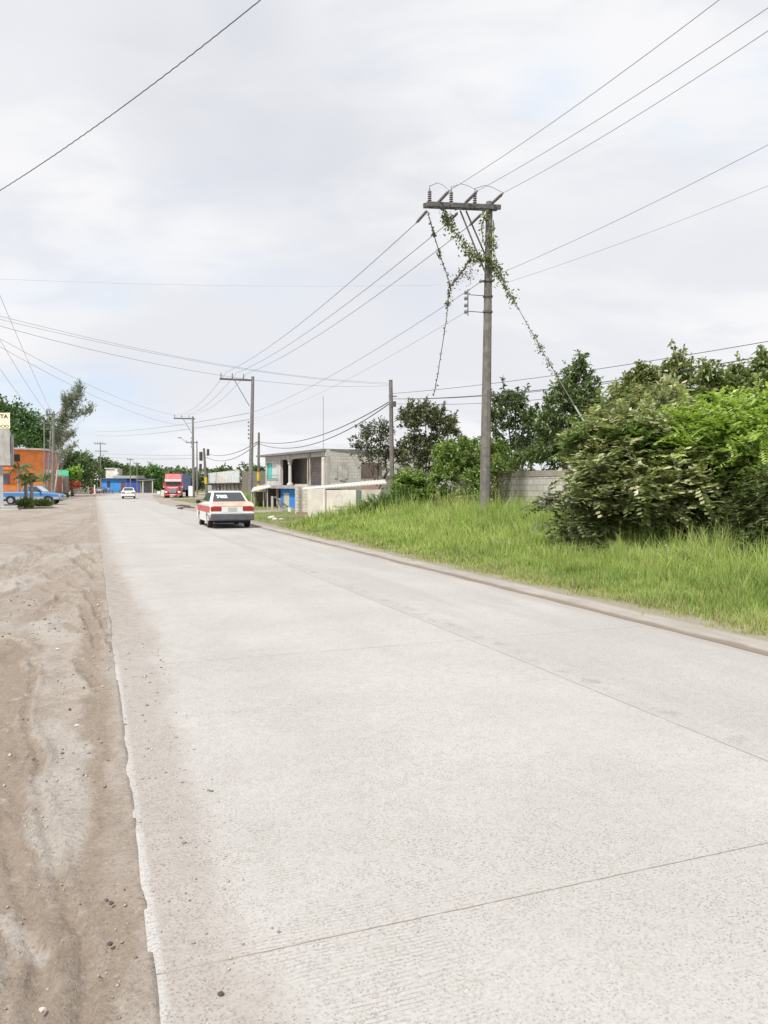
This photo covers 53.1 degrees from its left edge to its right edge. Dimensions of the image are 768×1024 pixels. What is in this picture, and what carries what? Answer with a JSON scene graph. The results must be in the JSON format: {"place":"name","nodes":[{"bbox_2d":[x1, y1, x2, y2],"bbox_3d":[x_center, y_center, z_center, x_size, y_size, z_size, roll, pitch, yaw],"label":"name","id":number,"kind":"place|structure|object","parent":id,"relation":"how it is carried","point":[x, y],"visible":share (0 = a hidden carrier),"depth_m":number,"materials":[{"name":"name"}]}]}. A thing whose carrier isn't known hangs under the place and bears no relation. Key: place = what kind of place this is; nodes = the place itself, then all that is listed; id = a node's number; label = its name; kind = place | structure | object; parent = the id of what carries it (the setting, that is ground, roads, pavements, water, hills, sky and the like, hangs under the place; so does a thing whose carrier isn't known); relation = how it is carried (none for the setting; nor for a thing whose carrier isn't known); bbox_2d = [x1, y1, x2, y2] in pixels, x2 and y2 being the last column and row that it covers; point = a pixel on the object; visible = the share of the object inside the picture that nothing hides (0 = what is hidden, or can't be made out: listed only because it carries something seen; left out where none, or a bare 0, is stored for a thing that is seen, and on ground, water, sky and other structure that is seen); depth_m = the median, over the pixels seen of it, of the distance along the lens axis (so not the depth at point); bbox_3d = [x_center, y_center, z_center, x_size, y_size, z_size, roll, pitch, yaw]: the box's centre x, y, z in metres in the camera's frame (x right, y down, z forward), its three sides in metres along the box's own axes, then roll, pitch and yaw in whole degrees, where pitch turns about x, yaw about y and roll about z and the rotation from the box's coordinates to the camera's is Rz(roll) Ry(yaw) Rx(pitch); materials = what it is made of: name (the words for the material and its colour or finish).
{"place":"outdoors","nodes":[
{"label":"outdoors","id":0,"kind":"place"},
{"bbox_2d":[105,468,122,477],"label":"white house","id":1,"kind":"structure","parent":0,"point":[111,472],"depth_m":199.78,"materials":[{"name":"white"}]},
{"bbox_2d":[0,0,260,190],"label":"power line","id":2,"kind":"object","parent":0,"point":[138,94],"visible":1,"depth_m":10.31,"materials":[{"name":"black metal"}]},
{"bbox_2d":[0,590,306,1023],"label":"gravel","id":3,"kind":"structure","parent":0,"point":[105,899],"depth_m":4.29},
{"bbox_2d":[0,487,473,1023],"bbox_3d":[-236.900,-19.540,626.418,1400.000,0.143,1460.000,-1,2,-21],"label":"ground","id":4,"kind":"structure","parent":0,"point":[78,849],"depth_m":4.01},
{"bbox_2d":[0,429,18,510],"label":"concrete building","id":5,"kind":"structure","parent":4,"relation":"on","point":[6,448],"depth_m":51.83,"materials":[{"name":"grey"}]},
{"bbox_2d":[0,413,9,428],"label":"sale sign","id":6,"kind":"object","parent":5,"relation":"on","point":[4,420],"visible":1,"depth_m":51.78,"materials":[{"name":"beige"}]},
{"bbox_2d":[8,461,34,491],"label":"palm tree","id":7,"kind":"object","parent":4,"relation":"on","point":[22,469],"visible":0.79,"depth_m":77.84,"materials":[{"name":"green plant"}]},
{"bbox_2d":[13,473,35,507],"bbox_3d":[-26.661,-1.577,56.919,1.778,2.712,1.718,1,2,37],"label":"palm tree","id":8,"kind":"object","parent":4,"relation":"on","point":[23,477],"visible":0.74,"depth_m":56.86,"materials":[{"name":"green plant"}]},
{"bbox_2d":[13,495,37,507],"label":"weedy shrub","id":9,"kind":"object","parent":4,"relation":"on","point":[24,502],"visible":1,"depth_m":54.76,"materials":[{"name":"green plant"}]},
{"bbox_2d":[17,475,45,507],"bbox_3d":[-25.692,-1.469,55.927,1.899,2.564,1.842,0,2,0],"label":"palm tree","id":10,"kind":"object","parent":4,"relation":"on","point":[29,480],"visible":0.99,"depth_m":55.88,"materials":[{"name":"green plant"}]},
{"bbox_2d":[3,448,60,491],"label":"orange house","id":11,"kind":"structure","parent":4,"relation":"on","point":[34,457],"depth_m":93.53,"materials":[{"name":"paint"}]},
{"bbox_2d":[0,393,67,463],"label":"broadleaf tree","id":12,"kind":"object","parent":4,"relation":"on","point":[21,432],"visible":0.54,"depth_m":118.76,"materials":[{"name":"green plant"}]},
{"bbox_2d":[3,486,67,504],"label":"pickup truck","id":13,"kind":"object","parent":4,"relation":"on","point":[39,492],"visible":0.75,"depth_m":66.22,"materials":[{"name":"blue"}]},
{"bbox_2d":[39,417,48,475],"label":"utility pole","id":14,"kind":"object","parent":4,"relation":"on","point":[40,422],"visible":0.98,"depth_m":77.76,"materials":[{"name":"concrete"}]},
{"bbox_2d":[33,473,55,488],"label":"palm tree","id":15,"kind":"object","parent":4,"relation":"on","point":[45,479],"visible":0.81,"depth_m":71.86,"materials":[{"name":"green plant"}]},
{"bbox_2d":[34,498,55,506],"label":"weedy shrub","id":16,"kind":"object","parent":4,"relation":"on","point":[44,502],"visible":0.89,"depth_m":57.81,"materials":[{"name":"green plant"}]},
{"bbox_2d":[41,424,51,489],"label":"utility pole","id":17,"kind":"object","parent":4,"relation":"on","point":[50,429],"visible":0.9,"depth_m":78.91,"materials":[{"name":"concrete"}]},
{"bbox_2d":[46,409,55,491],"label":"utility pole","id":18,"kind":"object","parent":4,"relation":"on","point":[52,468],"visible":0.91,"depth_m":75.82,"materials":[{"name":"concrete"}]},
{"bbox_2d":[56,476,68,497],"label":"yard wall","id":19,"kind":"structure","parent":4,"relation":"on","point":[62,485],"depth_m":102.72,"materials":[{"name":"pink paint"}]},
{"bbox_2d":[57,427,78,473],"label":"feathery pine","id":20,"kind":"object","parent":4,"relation":"on","point":[68,435],"visible":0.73,"depth_m":111.62,"materials":[{"name":"green plant"}]},
{"bbox_2d":[39,377,97,492],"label":"feathery pine","id":21,"kind":"object","parent":4,"relation":"on","point":[69,400],"visible":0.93,"depth_m":87.53,"materials":[{"name":"green plant"}]},
{"bbox_2d":[65,464,83,495],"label":"broadleaf tree","id":22,"kind":"object","parent":4,"relation":"on","point":[75,473],"visible":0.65,"depth_m":117.67,"materials":[{"name":"green plant"}]},
{"bbox_2d":[69,479,82,496],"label":"flowering shrub","id":23,"kind":"object","parent":4,"relation":"on","point":[76,484],"visible":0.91,"depth_m":113.75,"materials":[{"name":"red plant"}]},
{"bbox_2d":[57,447,99,493],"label":"broadleaf tree","id":24,"kind":"object","parent":4,"relation":"on","point":[76,458],"visible":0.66,"depth_m":125.64,"materials":[{"name":"green plant"}]},
{"bbox_2d":[80,448,103,493],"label":"broadleaf tree","id":25,"kind":"object","parent":4,"relation":"on","point":[101,473],"visible":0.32,"depth_m":149.67,"materials":[{"name":"green plant"}]},
{"bbox_2d":[95,455,114,473],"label":"broadleaf tree","id":26,"kind":"object","parent":4,"relation":"on","point":[105,463],"visible":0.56,"depth_m":214.36,"materials":[{"name":"green plant"}]},
{"bbox_2d":[101,476,153,492],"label":"blue house","id":27,"kind":"structure","parent":4,"relation":"on","point":[116,484],"depth_m":187.86,"materials":[{"name":"paint"}]},
{"bbox_2d":[122,465,154,479],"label":"broadleaf tree","id":28,"kind":"object","parent":4,"relation":"on","point":[140,470],"visible":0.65,"depth_m":198.79,"materials":[{"name":"green plant"}]},
{"bbox_2d":[138,479,155,492],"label":"lean to porch","id":29,"kind":"object","parent":4,"relation":"on","point":[146,486],"visible":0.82,"depth_m":187.68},
{"bbox_2d":[144,461,168,491],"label":"broadleaf tree","id":30,"kind":"object","parent":4,"relation":"on","point":[158,475],"visible":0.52,"depth_m":205.93,"materials":[{"name":"green plant"}]},
{"bbox_2d":[163,474,182,497],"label":"semi truck","id":31,"kind":"object","parent":4,"relation":"on","point":[173,484],"visible":1,"depth_m":106.22,"materials":[{"name":"red paint"}]},
{"bbox_2d":[165,465,187,474],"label":"broadleaf tree","id":32,"kind":"object","parent":4,"relation":"on","point":[171,470],"visible":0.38,"depth_m":228.93,"materials":[{"name":"green plant"}]},
{"bbox_2d":[174,414,194,497],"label":"utility pole","id":33,"kind":"object","parent":4,"relation":"on","point":[193,471],"visible":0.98,"depth_m":107.65,"materials":[{"name":"concrete"}]},
{"bbox_2d":[182,474,190,495],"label":"trailer","id":34,"kind":"object","parent":4,"relation":"on","point":[186,479],"visible":0.26,"depth_m":115.32,"materials":[{"name":"blue metal"}]},
{"bbox_2d":[178,437,197,493],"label":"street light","id":35,"kind":"object","parent":4,"relation":"on","point":[196,442],"visible":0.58,"depth_m":149.71,"materials":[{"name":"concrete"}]},
{"bbox_2d":[199,448,208,495],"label":"traffic light","id":36,"kind":"object","parent":4,"relation":"on","point":[202,456],"visible":0.93,"depth_m":103.65,"materials":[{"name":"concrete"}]},
{"bbox_2d":[202,462,225,484],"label":"broadleaf tree","id":37,"kind":"object","parent":4,"relation":"on","point":[219,469],"visible":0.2,"depth_m":188.89,"materials":[{"name":"green plant"}]},
{"bbox_2d":[219,373,253,497],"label":"utility pole","id":38,"kind":"object","parent":4,"relation":"on","point":[250,483],"visible":0.91,"depth_m":67.73,"materials":[{"name":"concrete"}]},
{"bbox_2d":[208,470,265,497],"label":"shop row","id":39,"kind":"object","parent":4,"relation":"on","point":[225,481],"visible":0.53,"depth_m":95.72,"materials":[{"name":"white"}]},
{"bbox_2d":[257,432,260,491],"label":"utility pole","id":40,"kind":"object","parent":4,"relation":"on","point":[258,469],"visible":0.71,"depth_m":71.81,"materials":[{"name":"concrete"}]},
{"bbox_2d":[251,485,271,507],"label":"porch roof","id":41,"kind":"structure","parent":4,"relation":"on","point":[260,496],"depth_m":59.97,"materials":[{"name":"grey"}]},
{"bbox_2d":[271,496,288,510],"bbox_3d":[-6.403,-0.459,48.421,0.559,1.050,2.028,-2,3,-39],"label":"handrail","id":42,"kind":"object","parent":4,"relation":"on","point":[279,503],"visible":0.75,"depth_m":48.94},
{"bbox_2d":[295,484,307,513],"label":"block wall","id":43,"kind":"structure","parent":4,"relation":"on","point":[301,501],"depth_m":43.76,"materials":[{"name":"concrete"}]},
{"bbox_2d":[70,465,568,490],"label":"woods","id":44,"kind":"object","parent":4,"relation":"on","point":[207,469],"visible":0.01,"depth_m":267.34,"materials":[{"name":"green plant"}]},
{"bbox_2d":[321,413,325,485],"bbox_3d":[-3.780,-3.618,47.905,0.259,7.200,0.259,-1,2,-22],"label":"antenna mast","id":45,"kind":"object","parent":4,"relation":"on","point":[323,481],"visible":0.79,"depth_m":47.85,"materials":[{"name":"grey metal"}]},
{"bbox_2d":[302,479,386,516],"bbox_3d":[-2.061,-0.634,38.597,4.378,2.063,5.809,0,2,0],"label":"lean to shed","id":46,"kind":"object","parent":4,"relation":"on","point":[321,498],"visible":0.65,"depth_m":35.90,"materials":[{"name":"white"}]},
{"bbox_2d":[308,489,322,516],"bbox_3d":[-3.189,-0.297,35.939,0.772,1.570,0.060,1,2,15],"label":"door","id":47,"kind":"structure","parent":46,"relation":"in","point":[315,496],"depth_m":35.91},
{"bbox_2d":[256,449,468,507],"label":"grey house","id":48,"kind":"structure","parent":4,"relation":"on","point":[285,472],"depth_m":53.42,"materials":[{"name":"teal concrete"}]},
{"bbox_2d":[266,461,277,479],"bbox_3d":[-8.475,-3.152,58.413,0.200,1.360,2.400,-1,2,-29],"label":"window","id":49,"kind":"structure","parent":48,"relation":"in","point":[271,467],"depth_m":58.63,"materials":[{"name":"teal glass"}]},
{"bbox_2d":[360,462,382,478],"bbox_3d":[-0.844,-2.773,51.641,1.744,1.140,0.025,-1,2,-31],"label":"window","id":50,"kind":"structure","parent":48,"relation":"in","point":[365,471],"depth_m":51.50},
{"bbox_2d":[347,415,412,488],"bbox_3d":[-0.230,-2.663,43.926,3.885,5.763,2.137,0,2,0],"label":"broadleaf tree","id":51,"kind":"object","parent":4,"relation":"on","point":[367,447],"visible":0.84,"depth_m":43.79,"materials":[{"name":"green plant"}]},
{"bbox_2d":[351,485,426,516],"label":"weedy shrub","id":52,"kind":"object","parent":4,"relation":"on","point":[401,490],"visible":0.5,"depth_m":33.22,"materials":[{"name":"green plant"}]},
{"bbox_2d":[388,380,396,485],"bbox_3d":[0.495,-3.498,42.876,0.500,7.704,0.375,-1,2,-21],"label":"utility pole","id":53,"kind":"object","parent":4,"relation":"on","point":[391,433],"visible":0.84,"depth_m":42.74,"materials":[{"name":"concrete"}]},
{"bbox_2d":[0,319,375,383],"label":"power line","id":54,"kind":"object","parent":53,"relation":"attached to","point":[170,356],"visible":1,"depth_m":30.27,"materials":[{"name":"grey metal"}]},
{"bbox_2d":[1,316,378,382],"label":"power line","id":55,"kind":"object","parent":53,"relation":"attached to","point":[177,356],"visible":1,"depth_m":30.36,"materials":[{"name":"grey metal"}]},
{"bbox_2d":[1,326,388,386],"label":"power line","id":56,"kind":"object","parent":53,"relation":"attached to","point":[196,371],"visible":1,"depth_m":31.12,"materials":[{"name":"grey metal"}]},
{"bbox_2d":[258,404,388,448],"bbox_3d":[-5.703,-5.765,57.338,0.042,1.686,31.458,-1,2,-23],"label":"power line","id":57,"kind":"object","parent":53,"relation":"attached to","point":[335,435],"visible":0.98,"depth_m":50.99,"materials":[{"name":"rubber"}]},
{"bbox_2d":[261,402,388,443],"bbox_3d":[-5.703,-6.050,57.328,0.042,1.315,31.456,-1,2,-23],"label":"power line","id":58,"kind":"object","parent":53,"relation":"attached to","point":[335,429],"visible":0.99,"depth_m":50.88,"materials":[{"name":"rubber"}]},
{"bbox_2d":[393,341,767,393],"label":"power line","id":59,"kind":"object","parent":53,"relation":"attached to","point":[602,368],"visible":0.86,"depth_m":28.88,"materials":[{"name":"black metal"}]},
{"bbox_2d":[412,357,755,398],"bbox_3d":[9.040,-5.386,28.585,0.030,0.892,33.348,-1,2,-31],"label":"power line","id":60,"kind":"object","parent":53,"relation":"attached to","point":[551,388],"visible":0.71,"depth_m":32.70,"materials":[{"name":"black metal"}]},
{"bbox_2d":[432,362,747,398],"bbox_3d":[9.041,-5.346,28.586,0.019,0.961,33.349,-1,2,-31],"label":"power line","id":61,"kind":"object","parent":53,"relation":"attached to","point":[549,390],"visible":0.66,"depth_m":32.78,"materials":[{"name":"rubber"}]},
{"bbox_2d":[382,466,470,506],"bbox_3d":[1.677,-0.817,35.518,3.415,2.670,5.883,-1,2,-20],"label":"leafy bush","id":62,"kind":"object","parent":4,"relation":"on","point":[409,478],"visible":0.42,"depth_m":35.22,"materials":[{"name":"green plant"}]},
{"bbox_2d":[394,394,462,473],"bbox_3d":[2.500,-3.163,42.882,4.034,6.854,2.647,0,2,12],"label":"broadleaf tree","id":63,"kind":"object","parent":4,"relation":"on","point":[415,419],"visible":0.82,"depth_m":42.50,"materials":[{"name":"green plant"}]},
{"bbox_2d":[427,487,472,509],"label":"weedy shrub","id":64,"kind":"object","parent":4,"relation":"on","point":[450,498],"visible":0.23,"depth_m":30.39,"materials":[{"name":"green plant"}]},
{"bbox_2d":[416,183,503,507],"bbox_3d":[2.606,-5.132,26.714,2.746,12.060,2.279,-1,2,-17],"label":"utility pole","id":65,"kind":"object","parent":4,"relation":"on","point":[490,207],"visible":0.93,"depth_m":26.68,"materials":[{"name":"concrete"}]},
{"bbox_2d":[227,223,415,371],"bbox_3d":[-6.363,-11.156,47.456,0.020,0.973,43.087,-1,2,-20],"label":"power line","id":66,"kind":"object","parent":65,"relation":"attached to","point":[336,293],"visible":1,"depth_m":35.22,"materials":[{"name":"grey metal"}]},
{"bbox_2d":[240,226,443,371],"bbox_3d":[-5.397,-11.102,47.624,0.021,0.868,42.860,-1,2,-21],"label":"power line","id":67,"kind":"object","parent":65,"relation":"attached to","point":[358,294],"visible":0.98,"depth_m":35.98,"materials":[{"name":"grey metal"}]},
{"bbox_2d":[247,226,468,373],"bbox_3d":[-4.518,-11.082,47.754,0.021,0.805,42.603,-1,2,-21],"label":"power line","id":68,"kind":"object","parent":65,"relation":"attached to","point":[369,300],"visible":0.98,"depth_m":37.24,"materials":[{"name":"grey metal"}]},
{"bbox_2d":[257,283,478,410],"bbox_3d":[-4.253,-8.165,47.051,0.015,0.825,44.066,-1,2,-20],"label":"power line","id":69,"kind":"object","parent":65,"relation":"attached to","point":[380,346],"visible":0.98,"depth_m":35.70,"materials":[{"name":"grey metal"}]},
{"bbox_2d":[427,211,450,284],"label":"climbing vine","id":70,"kind":"object","parent":65,"relation":"attached to","point":[433,234],"visible":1,"depth_m":26.15,"materials":[{"name":"green plant"}]},
{"bbox_2d":[432,285,453,395],"bbox_3d":[2.031,-5.910,26.510,0.734,3.808,0.311,0,2,0],"label":"climbing vine","id":71,"kind":"object","parent":70,"relation":"hanging from","point":[447,302],"visible":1,"depth_m":26.49,"materials":[{"name":"green plant"}]},
{"bbox_2d":[447,250,476,291],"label":"climbing vine","id":72,"kind":"object","parent":65,"relation":"attached to","point":[460,273],"visible":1,"depth_m":26.41,"materials":[{"name":"green plant"}]},
{"bbox_2d":[439,208,519,308],"bbox_3d":[3.247,-8.757,26.416,2.791,3.460,0.671,0,2,-2],"label":"climbing vine","id":73,"kind":"object","parent":65,"relation":"attached to","point":[445,219],"visible":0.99,"depth_m":26.39,"materials":[{"name":"green plant"}]},
{"bbox_2d":[478,210,498,256],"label":"climbing vine","id":74,"kind":"object","parent":65,"relation":"attached to","point":[492,239],"visible":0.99,"depth_m":26.48,"materials":[{"name":"green plant"}]},
{"bbox_2d":[490,258,583,421],"bbox_3d":[6.406,-4.025,26.239,5.568,9.507,0.057,0,2,9],"label":"guy wire","id":75,"kind":"object","parent":65,"relation":"attached to","point":[575,407],"visible":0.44,"depth_m":26.30,"materials":[{"name":"grey"}]},
{"bbox_2d":[511,295,561,378],"bbox_3d":[5.213,-5.966,26.385,1.748,2.975,0.297,0,2,11],"label":"climbing vine","id":76,"kind":"object","parent":75,"relation":"attached to","point":[556,375],"visible":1,"depth_m":26.34,"materials":[{"name":"green plant"}]},
{"bbox_2d":[449,0,718,190],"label":"power line","id":77,"kind":"object","parent":65,"relation":"attached to","point":[595,91],"visible":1,"depth_m":17.93,"materials":[{"name":"grey metal"}]},
{"bbox_2d":[478,8,767,190],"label":"power line","id":78,"kind":"object","parent":65,"relation":"attached to","point":[640,92],"visible":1,"depth_m":17.47,"materials":[{"name":"grey metal"}]},
{"bbox_2d":[484,186,766,289],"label":"power line","id":79,"kind":"object","parent":65,"relation":"attached to","point":[635,237],"visible":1,"depth_m":21.21,"materials":[{"name":"grey metal"}]},
{"bbox_2d":[485,145,766,279],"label":"power line","id":80,"kind":"object","parent":65,"relation":"attached to","point":[643,207],"visible":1,"depth_m":19.61,"materials":[{"name":"grey metal"}]},
{"bbox_2d":[504,31,767,192],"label":"power line","id":81,"kind":"object","parent":65,"relation":"attached to","point":[649,107],"visible":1,"depth_m":18.43,"materials":[{"name":"grey metal"}]},
{"bbox_2d":[427,435,516,505],"bbox_3d":[3.607,-1.456,32.982,3.510,4.092,6.709,0,2,0],"label":"leafy bush","id":82,"kind":"object","parent":4,"relation":"on","point":[449,456],"visible":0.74,"depth_m":33.47,"materials":[{"name":"green plant"}]},
{"bbox_2d":[378,470,573,511],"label":"boundary wall","id":83,"kind":"structure","parent":4,"relation":"on","point":[530,483],"depth_m":30.68,"materials":[{"name":"concrete"}]},
{"bbox_2d":[203,488,767,638],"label":"grass","id":84,"kind":"structure","parent":4,"relation":"on","point":[729,587],"depth_m":14.55,"materials":[{"name":"plant"}]},
{"bbox_2d":[490,467,509,505],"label":"climbing vine","id":85,"kind":"object","parent":4,"relation":"on","point":[494,494],"visible":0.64,"depth_m":30.35,"materials":[{"name":"green plant"}]},
{"bbox_2d":[242,520,767,655],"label":"kerb strip","id":86,"kind":"object","parent":4,"relation":"on","point":[748,642],"visible":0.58,"depth_m":10.31,"materials":[{"name":"concrete"}]},
{"bbox_2d":[491,375,555,470],"bbox_3d":[6.274,-2.874,35.462,3.959,6.761,2.444,0,2,0],"label":"broadleaf tree","id":87,"kind":"object","parent":4,"relation":"on","point":[517,440],"visible":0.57,"depth_m":35.12,"materials":[{"name":"green plant"}]},
{"bbox_2d":[499,437,570,471],"bbox_3d":[6.180,-1.253,31.978,2.576,3.796,5.565,-1,2,-17],"label":"leafy shrub","id":88,"kind":"object","parent":4,"relation":"on","point":[529,455],"visible":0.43,"depth_m":31.92,"materials":[{"name":"green plant"}]},
{"bbox_2d":[519,480,613,552],"bbox_3d":[3.753,0.250,15.930,1.454,1.839,2.238,-1,2,-33],"label":"leafy bush","id":89,"kind":"object","parent":4,"relation":"on","point":[568,529],"visible":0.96,"depth_m":15.79,"materials":[{"name":"green plant"}]},
{"bbox_2d":[531,349,604,469],"bbox_3d":[7.687,-2.870,30.753,3.794,7.063,3.029,0,2,0],"label":"broadleaf tree","id":90,"kind":"object","parent":4,"relation":"on","point":[552,424],"visible":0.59,"depth_m":30.18,"materials":[{"name":"green plant"}]},
{"bbox_2d":[549,414,684,475],"bbox_3d":[5.179,-0.528,17.218,2.360,3.330,3.294,-1,2,-35],"label":"leafy bush","id":91,"kind":"object","parent":4,"relation":"on","point":[634,432],"visible":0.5,"depth_m":16.37,"materials":[{"name":"green plant"}]},
{"bbox_2d":[588,339,698,416],"bbox_3d":[9.661,-2.676,26.967,5.004,6.944,2.737,0,2,0],"label":"broadleaf tree","id":92,"kind":"object","parent":4,"relation":"on","point":[640,374],"visible":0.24,"depth_m":26.75,"materials":[{"name":"green plant"}]},
{"bbox_2d":[610,370,686,414],"bbox_3d":[6.253,-1.179,18.531,2.035,4.510,1.311,0,2,0],"label":"broadleaf tree","id":93,"kind":"object","parent":4,"relation":"on","point":[663,391],"visible":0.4,"depth_m":18.35,"materials":[{"name":"green plant"}]},
{"bbox_2d":[552,380,767,541],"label":"leafy bush","id":94,"kind":"object","parent":4,"relation":"on","point":[605,488],"visible":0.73,"depth_m":15.77,"materials":[{"name":"green plant"}]},
{"bbox_2d":[655,545,712,565],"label":"weedy shrub","id":95,"kind":"object","parent":4,"relation":"on","point":[686,552],"visible":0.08,"depth_m":13.06,"materials":[{"name":"green plant"}]},
{"bbox_2d":[652,372,767,495],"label":"leafy bush","id":96,"kind":"object","parent":4,"relation":"on","point":[739,427],"visible":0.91,"depth_m":15.39,"materials":[{"name":"green plant"}]},
{"bbox_2d":[689,460,767,561],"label":"weedy shrub","id":97,"kind":"object","parent":4,"relation":"on","point":[749,509],"visible":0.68,"depth_m":14.10,"materials":[{"name":"green plant"}]},
{"bbox_2d":[689,344,767,448],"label":"broadleaf tree","id":98,"kind":"object","parent":4,"relation":"on","point":[730,376],"visible":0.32,"depth_m":23.22,"materials":[{"name":"green plant"}]},
{"bbox_2d":[0,0,767,478],"label":"sky","id":99,"kind":"structure","parent":0,"point":[273,165],"materials":[{"name":"white"}]},
{"bbox_2d":[95,493,767,1023],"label":"road","id":100,"kind":"structure","parent":0,"point":[445,799],"depth_m":3.97,"materials":[{"name":"concrete"}]},
{"bbox_2d":[121,488,136,498],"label":"white car","id":101,"kind":"object","parent":100,"relation":"on","point":[128,492],"visible":1,"depth_m":97.09,"materials":[{"name":"white"}]},
{"bbox_2d":[196,491,253,527],"bbox_3d":[-6.379,-0.144,30.603,2.000,1.391,4.420,-1,2,-20],"label":"taxi","id":102,"kind":"object","parent":100,"relation":"on","point":[235,507],"visible":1,"depth_m":28.84,"materials":[{"name":"white"}]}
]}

